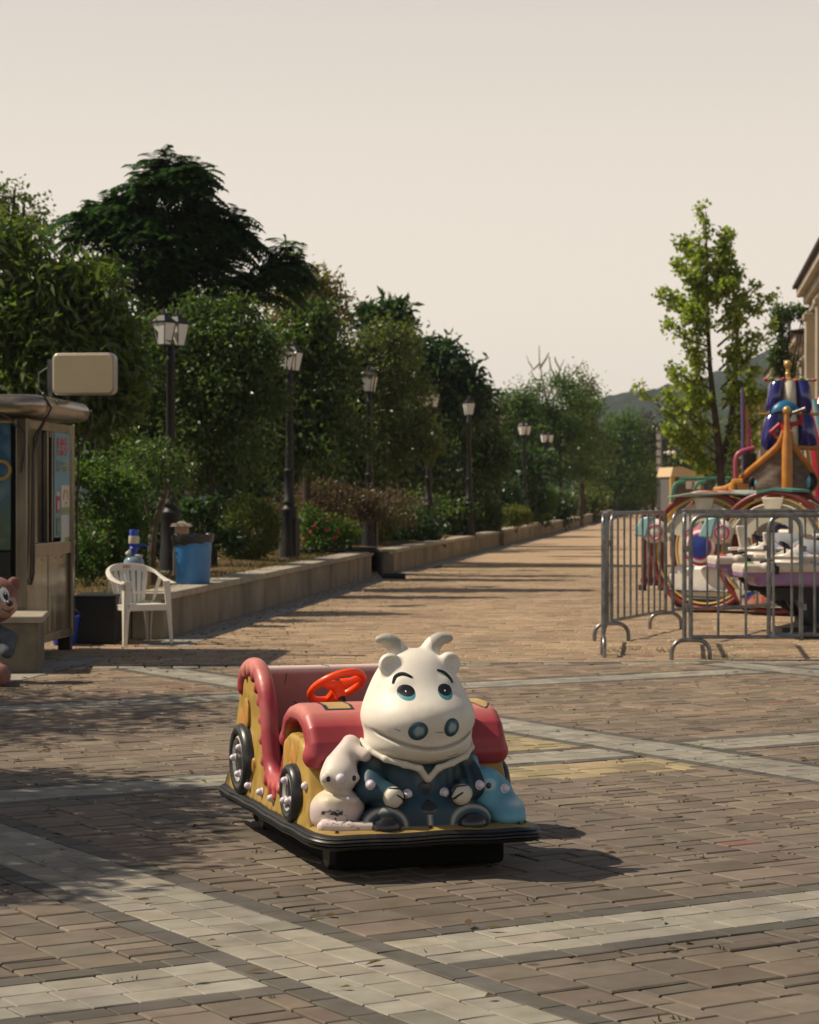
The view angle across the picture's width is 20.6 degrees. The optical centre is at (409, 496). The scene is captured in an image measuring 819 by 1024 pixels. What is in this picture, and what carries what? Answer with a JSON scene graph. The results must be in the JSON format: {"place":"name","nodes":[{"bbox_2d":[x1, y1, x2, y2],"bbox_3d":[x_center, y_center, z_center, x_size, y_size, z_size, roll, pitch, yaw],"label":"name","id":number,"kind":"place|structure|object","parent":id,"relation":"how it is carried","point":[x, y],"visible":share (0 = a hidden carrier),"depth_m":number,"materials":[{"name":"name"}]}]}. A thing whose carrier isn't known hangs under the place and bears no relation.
{"place":"outdoors","nodes":[
{"label":"outdoors","id":0,"kind":"place"},
{"bbox_2d":[75,508,609,593],"bbox_3d":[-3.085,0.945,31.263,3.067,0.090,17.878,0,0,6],"label":"dry grass","id":1,"kind":"structure","parent":0,"point":[301,557],"depth_m":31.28,"materials":[{"name":"plant"}]},
{"bbox_2d":[0,171,63,351],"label":"sparse tree","id":2,"kind":"object","parent":1,"relation":"on","point":[29,198],"visible":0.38,"depth_m":37.94,"materials":[{"name":"green plant"}]},
{"bbox_2d":[1,215,154,468],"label":"back row tree","id":3,"kind":"object","parent":1,"relation":"on","point":[76,434],"visible":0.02,"depth_m":42.82,"materials":[{"name":"green plant"}]},
{"bbox_2d":[0,204,178,569],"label":"drooping tree","id":4,"kind":"object","parent":1,"relation":"on","point":[52,307],"visible":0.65,"depth_m":26.98,"materials":[{"name":"green plant"}]},
{"bbox_2d":[60,441,165,587],"bbox_3d":[-3.362,0.346,24.568,1.358,1.888,0.828,0,0,-17],"label":"sprawling shrub","id":5,"kind":"object","parent":1,"relation":"on","point":[98,474],"visible":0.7,"depth_m":24.54,"materials":[{"name":"green plant"}]},
{"bbox_2d":[60,489,252,567],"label":"undergrowth","id":6,"kind":"object","parent":1,"relation":"on","point":[190,509],"visible":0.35,"depth_m":30.88,"materials":[{"name":"green plant"}]},
{"bbox_2d":[110,423,208,584],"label":"slim trunk tree","id":7,"kind":"object","parent":1,"relation":"on","point":[142,455],"visible":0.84,"depth_m":25.38,"materials":[{"name":"green plant"}]},
{"bbox_2d":[151,307,189,574],"bbox_3d":[-3.084,-0.709,29.097,0.348,3.458,0.499,0,0,35],"label":"street lamp","id":8,"kind":"object","parent":1,"relation":"on","point":[175,328],"visible":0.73,"depth_m":29.03,"materials":[{"name":"black metal"}]},
{"bbox_2d":[170,521,192,574],"bbox_3d":[-2.830,0.670,28.000,0.270,0.720,0.270,0,0,0],"label":"garden lantern","id":9,"kind":"object","parent":1,"relation":"on","point":[181,527],"visible":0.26,"depth_m":27.90,"materials":[{"name":"stone"}]},
{"bbox_2d":[45,144,325,532],"bbox_3d":[-3.391,-2.129,33.987,4.124,6.373,1.975,0,0,14],"label":"feathery tree","id":10,"kind":"object","parent":1,"relation":"on","point":[169,256],"visible":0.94,"depth_m":33.73,"materials":[{"name":"green plant"}]},
{"bbox_2d":[75,249,295,518],"bbox_3d":[-4.992,-1.956,44.954,6.276,6.040,4.028,0,0,0],"label":"back row tree","id":11,"kind":"object","parent":1,"relation":"on","point":[250,489],"visible":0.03,"depth_m":44.81,"materials":[{"name":"green plant"}]},
{"bbox_2d":[99,285,302,567],"bbox_3d":[-2.920,-0.954,31.429,2.926,4.033,1.721,0,0,-19],"label":"leaf tree","id":12,"kind":"object","parent":1,"relation":"on","point":[235,403],"visible":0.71,"depth_m":31.35,"materials":[{"name":"green plant"}]},
{"bbox_2d":[218,492,285,559],"bbox_3d":[-2.458,0.497,33.993,1.185,1.138,1.069,0,0,0],"label":"clipped hedge ball","id":13,"kind":"object","parent":1,"relation":"on","point":[269,524],"visible":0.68,"depth_m":33.77,"materials":[{"name":"green plant"}]},
{"bbox_2d":[180,318,385,536],"bbox_3d":[-3.182,-1.487,47.974,5.460,5.399,3.472,0,0,0],"label":"back row tree","id":14,"kind":"object","parent":1,"relation":"on","point":[283,478],"depth_m":47.86,"materials":[{"name":"green plant"}]},
{"bbox_2d":[275,340,303,559],"bbox_3d":[-1.880,-0.718,35.202,0.348,3.476,0.499,0,0,28],"label":"street lamp","id":15,"kind":"object","parent":1,"relation":"on","point":[290,546],"visible":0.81,"depth_m":35.13,"materials":[{"name":"black metal"}]},
{"bbox_2d":[194,280,390,557],"bbox_3d":[-2.068,-1.297,37.999,3.508,4.726,2.177,0,0,0],"label":"dark broad tree","id":16,"kind":"object","parent":1,"relation":"on","point":[317,435],"visible":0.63,"depth_m":37.80,"materials":[{"name":"green plant"}]},
{"bbox_2d":[259,450,364,511],"bbox_3d":[-2.023,-0.068,45.990,2.732,2.250,1.751,0,0,0],"label":"bush","id":17,"kind":"object","parent":1,"relation":"on","point":[350,479],"visible":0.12,"depth_m":45.86,"materials":[{"name":"green plant"}]},
{"bbox_2d":[258,254,369,547],"bbox_3d":[-1.971,-1.627,39.987,2.088,5.371,1.711,0,0,-31],"label":"yellowing tree","id":18,"kind":"object","parent":1,"relation":"on","point":[328,291],"visible":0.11,"depth_m":39.92,"materials":[{"name":"green plant"}]},
{"bbox_2d":[295,498,363,555],"bbox_3d":[-1.421,0.672,38.586,1.303,1.284,0.906,0,0,0],"label":"rose bush","id":19,"kind":"object","parent":1,"relation":"on","point":[337,534],"visible":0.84,"depth_m":38.52,"materials":[{"name":"green plant"}]},
{"bbox_2d":[247,469,428,535],"bbox_3d":[-1.296,0.269,40.331,3.333,1.584,1.848,0,0,0],"label":"reddish shrub","id":20,"kind":"object","parent":1,"relation":"on","point":[366,506],"visible":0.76,"depth_m":40.38,"materials":[{"name":"brown plant"}]},
{"bbox_2d":[331,497,399,542],"bbox_3d":[-0.874,0.539,44.014,1.461,1.054,1.276,0,0,0],"label":"clipped hedge ball","id":21,"kind":"object","parent":1,"relation":"on","point":[384,535],"visible":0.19,"depth_m":43.83,"materials":[{"name":"green plant"}]},
{"bbox_2d":[281,304,454,497],"bbox_3d":[-1.021,-1.584,47.016,3.503,5.294,2.533,0,0,-28],"label":"olive tree","id":22,"kind":"object","parent":1,"relation":"on","point":[401,447],"visible":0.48,"depth_m":46.79,"materials":[{"name":"green plant"}]},
{"bbox_2d":[361,366,377,546],"bbox_3d":[-0.763,-0.729,42.798,0.348,3.498,0.499,0,0,12],"label":"street lamp","id":23,"kind":"object","parent":1,"relation":"on","point":[369,538],"visible":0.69,"depth_m":42.72,"materials":[{"name":"black metal"}]},
{"bbox_2d":[347,286,424,506],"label":"magnolia tree","id":24,"kind":"object","parent":1,"relation":"on","point":[365,309],"visible":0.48,"depth_m":52.84,"materials":[{"name":"green plant"}]},
{"bbox_2d":[316,369,483,529],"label":"back row tree","id":25,"kind":"object","parent":1,"relation":"on","point":[442,462],"visible":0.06,"depth_m":57.64,"materials":[{"name":"green plant"}]},
{"bbox_2d":[357,499,450,552],"bbox_3d":[-0.185,0.845,49.533,2.053,1.552,1.642,0,0,-31],"label":"bush","id":26,"kind":"object","parent":1,"relation":"on","point":[423,531],"visible":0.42,"depth_m":49.29,"materials":[{"name":"green plant"}]},
{"bbox_2d":[418,388,439,529],"bbox_3d":[0.429,-0.741,50.698,0.499,3.522,0.348,0,0,-35],"label":"street lamp","id":27,"kind":"object","parent":1,"relation":"on","point":[428,486],"visible":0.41,"depth_m":50.64,"materials":[{"name":"black metal"}]},
{"bbox_2d":[384,483,485,537],"bbox_3d":[0.547,0.519,55.998,2.601,1.754,1.856,0,0,27],"label":"bush","id":28,"kind":"object","parent":1,"relation":"on","point":[451,513],"visible":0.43,"depth_m":55.83,"materials":[{"name":"green plant"}]},
{"bbox_2d":[377,326,506,499],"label":"bent magnolia tree","id":29,"kind":"object","parent":1,"relation":"on","point":[454,371],"visible":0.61,"depth_m":59.78,"materials":[{"name":"green plant"}]},
{"bbox_2d":[398,382,519,510],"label":"path side tree","id":30,"kind":"object","parent":1,"relation":"on","point":[490,465],"visible":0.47,"depth_m":62.76,"materials":[{"name":"green plant"}]},
{"bbox_2d":[462,396,475,536],"bbox_3d":[1.480,-0.749,56.007,0.348,3.538,0.499,0,0,-10],"label":"street lamp","id":31,"kind":"object","parent":1,"relation":"on","point":[468,403],"visible":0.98,"depth_m":55.93,"materials":[{"name":"black metal"}]},
{"bbox_2d":[438,487,510,545],"bbox_3d":[1.710,0.494,62.959,2.234,2.032,1.759,0,0,24],"label":"bush","id":32,"kind":"object","parent":1,"relation":"on","point":[493,521],"visible":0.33,"depth_m":62.79,"materials":[{"name":"green plant"}]},
{"bbox_2d":[408,430,566,514],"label":"back row tree","id":33,"kind":"object","parent":1,"relation":"on","point":[537,463],"visible":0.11,"depth_m":77.66,"materials":[{"name":"green plant"}]},
{"bbox_2d":[494,410,504,531],"bbox_3d":[2.469,-0.761,64.002,0.499,3.562,0.348,0,0,-15],"label":"street lamp","id":34,"kind":"object","parent":1,"relation":"on","point":[495,492],"visible":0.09,"depth_m":63.94,"materials":[{"name":"black metal"}]},
{"bbox_2d":[472,472,533,525],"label":"bush","id":35,"kind":"object","parent":1,"relation":"on","point":[510,496],"visible":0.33,"depth_m":74.77,"materials":[{"name":"green plant"}]},
{"bbox_2d":[502,503,533,532],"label":"clipped hedge ball","id":36,"kind":"object","parent":1,"relation":"on","point":[524,516],"visible":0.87,"depth_m":65.78,"materials":[{"name":"green plant"}]},
{"bbox_2d":[517,420,531,524],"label":"street lamp","id":37,"kind":"object","parent":1,"relation":"on","point":[524,430],"visible":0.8,"depth_m":75.94,"materials":[{"name":"black metal"}]},
{"bbox_2d":[521,476,561,530],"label":"round bush","id":38,"kind":"object","parent":1,"relation":"on","point":[549,504],"visible":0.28,"depth_m":78.86,"materials":[{"name":"green plant"}]},
{"bbox_2d":[540,430,553,520],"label":"street lamp","id":39,"kind":"object","parent":1,"relation":"on","point":[546,438],"visible":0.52,"depth_m":87.96,"materials":[{"name":"black metal"}]},
{"bbox_2d":[492,368,612,491],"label":"round tree","id":40,"kind":"object","parent":1,"relation":"on","point":[534,412],"visible":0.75,"depth_m":94.73,"materials":[{"name":"green plant"}]},
{"bbox_2d":[535,486,585,530],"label":"bush","id":41,"kind":"object","parent":1,"relation":"on","point":[565,512],"visible":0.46,"depth_m":91.76,"materials":[{"name":"green plant"}]},
{"bbox_2d":[558,437,564,495],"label":"street lamp","id":42,"kind":"object","parent":1,"relation":"on","point":[560,486],"visible":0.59,"depth_m":94.94,"materials":[{"name":"black metal"}]},
{"bbox_2d":[527,346,599,481],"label":"bare tree","id":43,"kind":"object","parent":1,"relation":"on","point":[543,362],"visible":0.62,"depth_m":111.97,"materials":[{"name":"brown plant"}]},
{"bbox_2d":[553,482,615,522],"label":"bush","id":44,"kind":"object","parent":1,"relation":"on","point":[594,502],"visible":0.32,"depth_m":117.72,"materials":[{"name":"green plant"}]},
{"bbox_2d":[584,486,585,513],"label":"street lamp","id":45,"kind":"object","parent":1,"relation":"on","point":[584,502],"visible":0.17,"depth_m":111.89,"materials":[{"name":"black metal"}]},
{"bbox_2d":[550,357,624,518],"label":"slim tree","id":46,"kind":"object","parent":1,"relation":"on","point":[593,426],"visible":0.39,"depth_m":104.89,"materials":[{"name":"green plant"}]},
{"bbox_2d":[538,442,646,516],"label":"back row tree","id":47,"kind":"object","parent":1,"relation":"on","point":[567,483],"visible":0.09,"depth_m":149.52,"materials":[{"name":"green plant"}]},
{"bbox_2d":[586,482,645,516],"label":"bush","id":48,"kind":"object","parent":1,"relation":"on","point":[631,508],"visible":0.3,"depth_m":149.45,"materials":[{"name":"green plant"}]},
{"bbox_2d":[638,498,656,510],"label":"wall shrub","id":49,"kind":"object","parent":1,"relation":"on","point":[642,507],"visible":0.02,"depth_m":189.69,"materials":[{"name":"green plant"}]},
{"bbox_2d":[0,503,818,1023],"bbox_3d":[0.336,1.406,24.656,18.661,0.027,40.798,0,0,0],"label":"plaza paving","id":50,"kind":"structure","parent":0,"point":[90,941],"depth_m":9.00,"materials":[{"name":"brick"}]},
{"bbox_2d":[0,577,19,685],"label":"plush bear","id":51,"kind":"object","parent":50,"relation":"on","point":[8,609],"visible":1,"depth_m":16.85},
{"bbox_2d":[0,610,48,672],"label":"stone plinth","id":52,"kind":"structure","parent":50,"relation":"on","point":[26,627],"depth_m":17.82,"materials":[{"name":"stone"}]},
{"bbox_2d":[0,392,93,649],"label":"ticket booth","id":53,"kind":"object","parent":50,"relation":"on","point":[37,485],"visible":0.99,"depth_m":19.52,"materials":[{"name":"beige metal"}]},
{"bbox_2d":[30,429,42,542],"bbox_3d":[-3.228,-0.090,19.313,0.012,0.980,0.660,0,0,4],"label":"window","id":54,"kind":"structure","parent":53,"relation":"in","point":[39,449],"depth_m":19.49,"materials":[{"name":"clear glass"}]},
{"bbox_2d":[38,353,117,397],"bbox_3d":[-2.971,-1.049,20.105,0.724,0.458,0.123,0,0,9],"label":"light box sign","id":55,"kind":"object","parent":53,"relation":"attached to","point":[72,374],"visible":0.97,"depth_m":20.04,"materials":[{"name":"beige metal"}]},
{"bbox_2d":[53,609,79,645],"bbox_3d":[-3.247,1.207,21.200,0.300,0.386,0.300,0,0,0],"label":"bucket","id":56,"kind":"object","parent":50,"relation":"on","point":[74,638],"visible":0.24,"depth_m":21.15,"materials":[{"name":"blue plastic"}]},
{"bbox_2d":[75,592,121,643],"bbox_3d":[-2.975,1.164,21.600,0.416,0.462,0.640,0,0,0],"label":"storage crate","id":57,"kind":"object","parent":50,"relation":"on","point":[100,619],"visible":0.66,"depth_m":21.30,"materials":[{"name":"black plastic"}]},
{"bbox_2d":[75,594,132,638],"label":"planter wall","id":58,"kind":"structure","parent":50,"relation":"on","point":[129,632],"depth_m":22.04,"materials":[{"name":"stone"}]},
{"bbox_2d":[106,563,175,645],"bbox_3d":[-2.589,1.021,21.450,0.580,0.758,0.571,0,0,-30],"label":"plastic armchair","id":59,"kind":"object","parent":50,"relation":"on","point":[126,606],"visible":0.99,"depth_m":21.48,"materials":[{"name":"white plastic"}]},
{"bbox_2d":[131,552,373,639],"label":"planter wall","id":60,"kind":"structure","parent":50,"relation":"on","point":[213,601],"depth_m":26.63,"materials":[{"name":"stone"}]},
{"bbox_2d":[123,529,146,590],"bbox_3d":[-2.735,0.633,22.350,0.207,0.609,0.207,0,0,-39],"label":"water bottle","id":61,"kind":"object","parent":60,"relation":"on","point":[132,554],"visible":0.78,"depth_m":22.30,"materials":[{"name":"blue plastic"}]},
{"bbox_2d":[171,532,213,583],"bbox_3d":[-2.341,0.667,24.343,0.462,0.549,0.468,0,0,0],"label":"litter bin","id":62,"kind":"object","parent":60,"relation":"on","point":[193,557],"visible":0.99,"depth_m":24.17,"materials":[{"name":"blue plastic"}]},
{"bbox_2d":[300,547,405,578],"bbox_3d":[-0.993,1.130,38.355,1.880,0.539,0.128,0,0,10],"label":"drain pipe","id":63,"kind":"object","parent":60,"relation":"on","point":[375,550],"visible":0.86,"depth_m":38.28,"materials":[{"name":"black metal"}]},
{"bbox_2d":[219,632,540,870],"bbox_3d":[-0.164,0.957,9.052,0.916,0.885,1.730,0,0,-17],"label":"kiddie ride car","id":64,"kind":"object","parent":50,"relation":"on","point":[395,756],"visible":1,"depth_m":8.39,"materials":[{"name":"multicoloured plastic"}]},
{"bbox_2d":[0,565,816,995],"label":"fallen leaves","id":65,"kind":"object","parent":50,"relation":"on","point":[468,921],"visible":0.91,"depth_m":12.34,"materials":[{"name":"brown plant"}]},
{"bbox_2d":[0,644,818,1023],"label":"joint weeds","id":66,"kind":"object","parent":50,"relation":"on","point":[536,796],"visible":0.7,"depth_m":10.41,"materials":[{"name":"green plant"}]},
{"bbox_2d":[600,512,608,656],"bbox_3d":[1.792,0.773,20.631,0.062,1.254,2.140,0,0,6],"label":"crowd barrier","id":67,"kind":"object","parent":50,"relation":"on","point":[604,570],"visible":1,"depth_m":19.75,"materials":[{"name":"metal"}]},
{"bbox_2d":[592,510,681,640],"bbox_3d":[2.328,0.773,22.775,0.341,1.254,2.255,0,0,21],"label":"crowd barrier","id":68,"kind":"object","parent":50,"relation":"on","point":[653,614],"visible":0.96,"depth_m":22.66,"materials":[{"name":"metal"}]},
{"bbox_2d":[638,514,663,590],"bbox_3d":[3.614,0.835,33.540,0.360,1.130,0.300,0,0,-8],"label":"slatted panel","id":69,"kind":"object","parent":50,"relation":"on","point":[651,568],"visible":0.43,"depth_m":33.48,"materials":[{"name":"red"}]},
{"bbox_2d":[634,490,776,611],"bbox_3d":[3.607,0.655,27.311,1.624,1.465,0.720,0,0,34],"label":"ring wheel cart","id":70,"kind":"object","parent":50,"relation":"on","point":[707,500],"visible":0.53,"depth_m":27.16,"materials":[{"name":"multicoloured"}]},
{"bbox_2d":[669,513,806,659],"bbox_3d":[2.813,0.773,19.300,1.174,1.254,0.055,0,0,0],"label":"crowd barrier","id":71,"kind":"object","parent":50,"relation":"on","point":[689,605],"visible":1,"depth_m":19.29,"materials":[{"name":"metal"}]},
{"bbox_2d":[682,512,686,637],"bbox_3d":[2.485,0.690,20.360,0.039,1.090,1.984,0,0,7],"label":"crowd barrier","id":72,"kind":"object","parent":71,"relation":"attached to","point":[684,574],"visible":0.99,"depth_m":19.40,"materials":[{"name":"metal"}]},
{"bbox_2d":[669,509,818,611],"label":"crowd barrier","id":73,"kind":"object","parent":50,"relation":"on","point":[672,540],"visible":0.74,"depth_m":24.34,"materials":[{"name":"metal"}]},
{"bbox_2d":[699,488,818,614],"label":"ring wheel cart","id":74,"kind":"object","parent":50,"relation":"on","point":[792,498],"visible":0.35,"depth_m":26.52,"materials":[{"name":"multicoloured"}]},
{"bbox_2d":[707,517,818,637],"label":"gondola ride","id":75,"kind":"object","parent":50,"relation":"on","point":[732,564],"visible":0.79,"depth_m":22.26,"materials":[{"name":"paint"}]},
{"bbox_2d":[713,360,818,545],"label":"pirate ship ride","id":76,"kind":"object","parent":50,"relation":"on","point":[789,431],"visible":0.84,"depth_m":32.55,"materials":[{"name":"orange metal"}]},
{"bbox_2d":[763,513,818,635],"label":"crowd barrier","id":77,"kind":"object","parent":50,"relation":"on","point":[767,548],"visible":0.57,"depth_m":19.62,"materials":[{"name":"metal"}]},
{"bbox_2d":[811,396,818,497],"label":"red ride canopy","id":78,"kind":"object","parent":50,"relation":"on","point":[815,405],"visible":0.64,"depth_m":34.88,"materials":[{"name":"red plastic"}]},
{"bbox_2d":[0,0,818,439],"label":"sky","id":79,"kind":"structure","parent":0,"point":[524,171],"materials":[{"name":"white"}]},
{"bbox_2d":[75,349,773,502],"bbox_3d":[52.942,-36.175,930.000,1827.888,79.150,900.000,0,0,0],"label":"hill","id":80,"kind":"structure","parent":0,"point":[616,402],"depth_m":753.41,"materials":[{"name":"green plant"}]},
{"bbox_2d":[371,507,693,565],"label":"path paving","id":81,"kind":"structure","parent":0,"point":[582,546],"depth_m":57.28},
{"bbox_2d":[9,508,641,682],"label":"kerb strip","id":82,"kind":"object","parent":81,"relation":"on","point":[49,666],"visible":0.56,"depth_m":26.17,"materials":[{"name":"stone"}]},
{"bbox_2d":[377,531,499,571],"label":"planter wall","id":83,"kind":"structure","parent":81,"relation":"on","point":[401,557],"depth_m":47.66,"materials":[{"name":"concrete"}]},
{"bbox_2d":[499,517,580,544],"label":"planter wall","id":84,"kind":"structure","parent":81,"relation":"on","point":[529,531],"depth_m":74.34,"materials":[{"name":"stone"}]},
{"bbox_2d":[576,510,616,525],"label":"planter wall","id":85,"kind":"structure","parent":81,"relation":"on","point":[587,519],"depth_m":113.49,"materials":[{"name":"stone"}]},
{"bbox_2d":[577,401,663,510],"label":"distant tree","id":86,"kind":"object","parent":81,"relation":"on","point":[621,483],"visible":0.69,"depth_m":139.67,"materials":[{"name":"green plant"}]},
{"bbox_2d":[623,459,680,510],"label":"yellow bush tree","id":87,"kind":"object","parent":81,"relation":"on","point":[653,505],"visible":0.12,"depth_m":149.69,"materials":[{"name":"green plant"}]},
{"bbox_2d":[629,403,680,510],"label":"maroon tree","id":88,"kind":"object","parent":81,"relation":"on","point":[654,439],"visible":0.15,"depth_m":159.81,"materials":[{"name":"green plant"}]},
{"bbox_2d":[656,430,661,514],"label":"sign post","id":89,"kind":"object","parent":81,"relation":"on","point":[659,451],"visible":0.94,"depth_m":139.93,"materials":[{"name":"grey metal"}]},
{"bbox_2d":[667,451,675,466],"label":"globe lamp","id":90,"kind":"object","parent":81,"relation":"on","point":[669,453],"visible":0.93,"depth_m":134.94,"materials":[{"name":"white glass"}]},
{"bbox_2d":[657,467,703,522],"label":"kiosk","id":91,"kind":"object","parent":81,"relation":"on","point":[670,476],"visible":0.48,"depth_m":118.00,"materials":[{"name":"grey"}]},
{"bbox_2d":[644,411,733,490],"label":"tree","id":92,"kind":"object","parent":81,"relation":"on","point":[711,444],"visible":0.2,"depth_m":179.61,"materials":[{"name":"green plant"}]},
{"bbox_2d":[667,477,733,535],"bbox_3d":[6.749,0.472,52.061,1.610,1.855,0.220,0,0,-5],"label":"play frame","id":93,"kind":"object","parent":81,"relation":"on","point":[696,484],"visible":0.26,"depth_m":52.02,"materials":[{"name":"teal paint"}]},
{"bbox_2d":[629,198,782,485],"bbox_3d":[6.566,-2.577,49.990,3.358,8.156,1.656,0,0,0],"label":"ginkgo tree","id":94,"kind":"object","parent":81,"relation":"on","point":[706,292],"visible":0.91,"depth_m":49.88,"materials":[{"name":"green plant"}]},
{"bbox_2d":[676,404,740,489],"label":"tree","id":95,"kind":"object","parent":81,"relation":"on","point":[726,467],"visible":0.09,"depth_m":184.63,"materials":[{"name":"green plant"}]},
{"bbox_2d":[704,451,713,489],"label":"floodlight pole","id":96,"kind":"object","parent":81,"relation":"on","point":[705,475],"visible":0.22,"depth_m":69.96,"materials":[{"name":"black metal"}]},
{"bbox_2d":[748,400,768,458],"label":"stucco building","id":97,"kind":"structure","parent":81,"relation":"on","point":[761,453],"depth_m":90.02,"materials":[{"name":"paint"}]},
{"bbox_2d":[762,300,808,378],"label":"climbing tree","id":98,"kind":"object","parent":81,"relation":"on","point":[778,357],"visible":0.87,"depth_m":60.93,"materials":[{"name":"green plant"}]},
{"bbox_2d":[792,238,818,495],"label":"stucco building","id":99,"kind":"structure","parent":81,"relation":"on","point":[806,284],"depth_m":57.19,"materials":[{"name":"paint"}]},
{"bbox_2d":[762,328,804,455],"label":"stucco building","id":100,"kind":"structure","parent":0,"point":[793,339],"depth_m":64.28,"materials":[{"name":"tile"}]}
]}

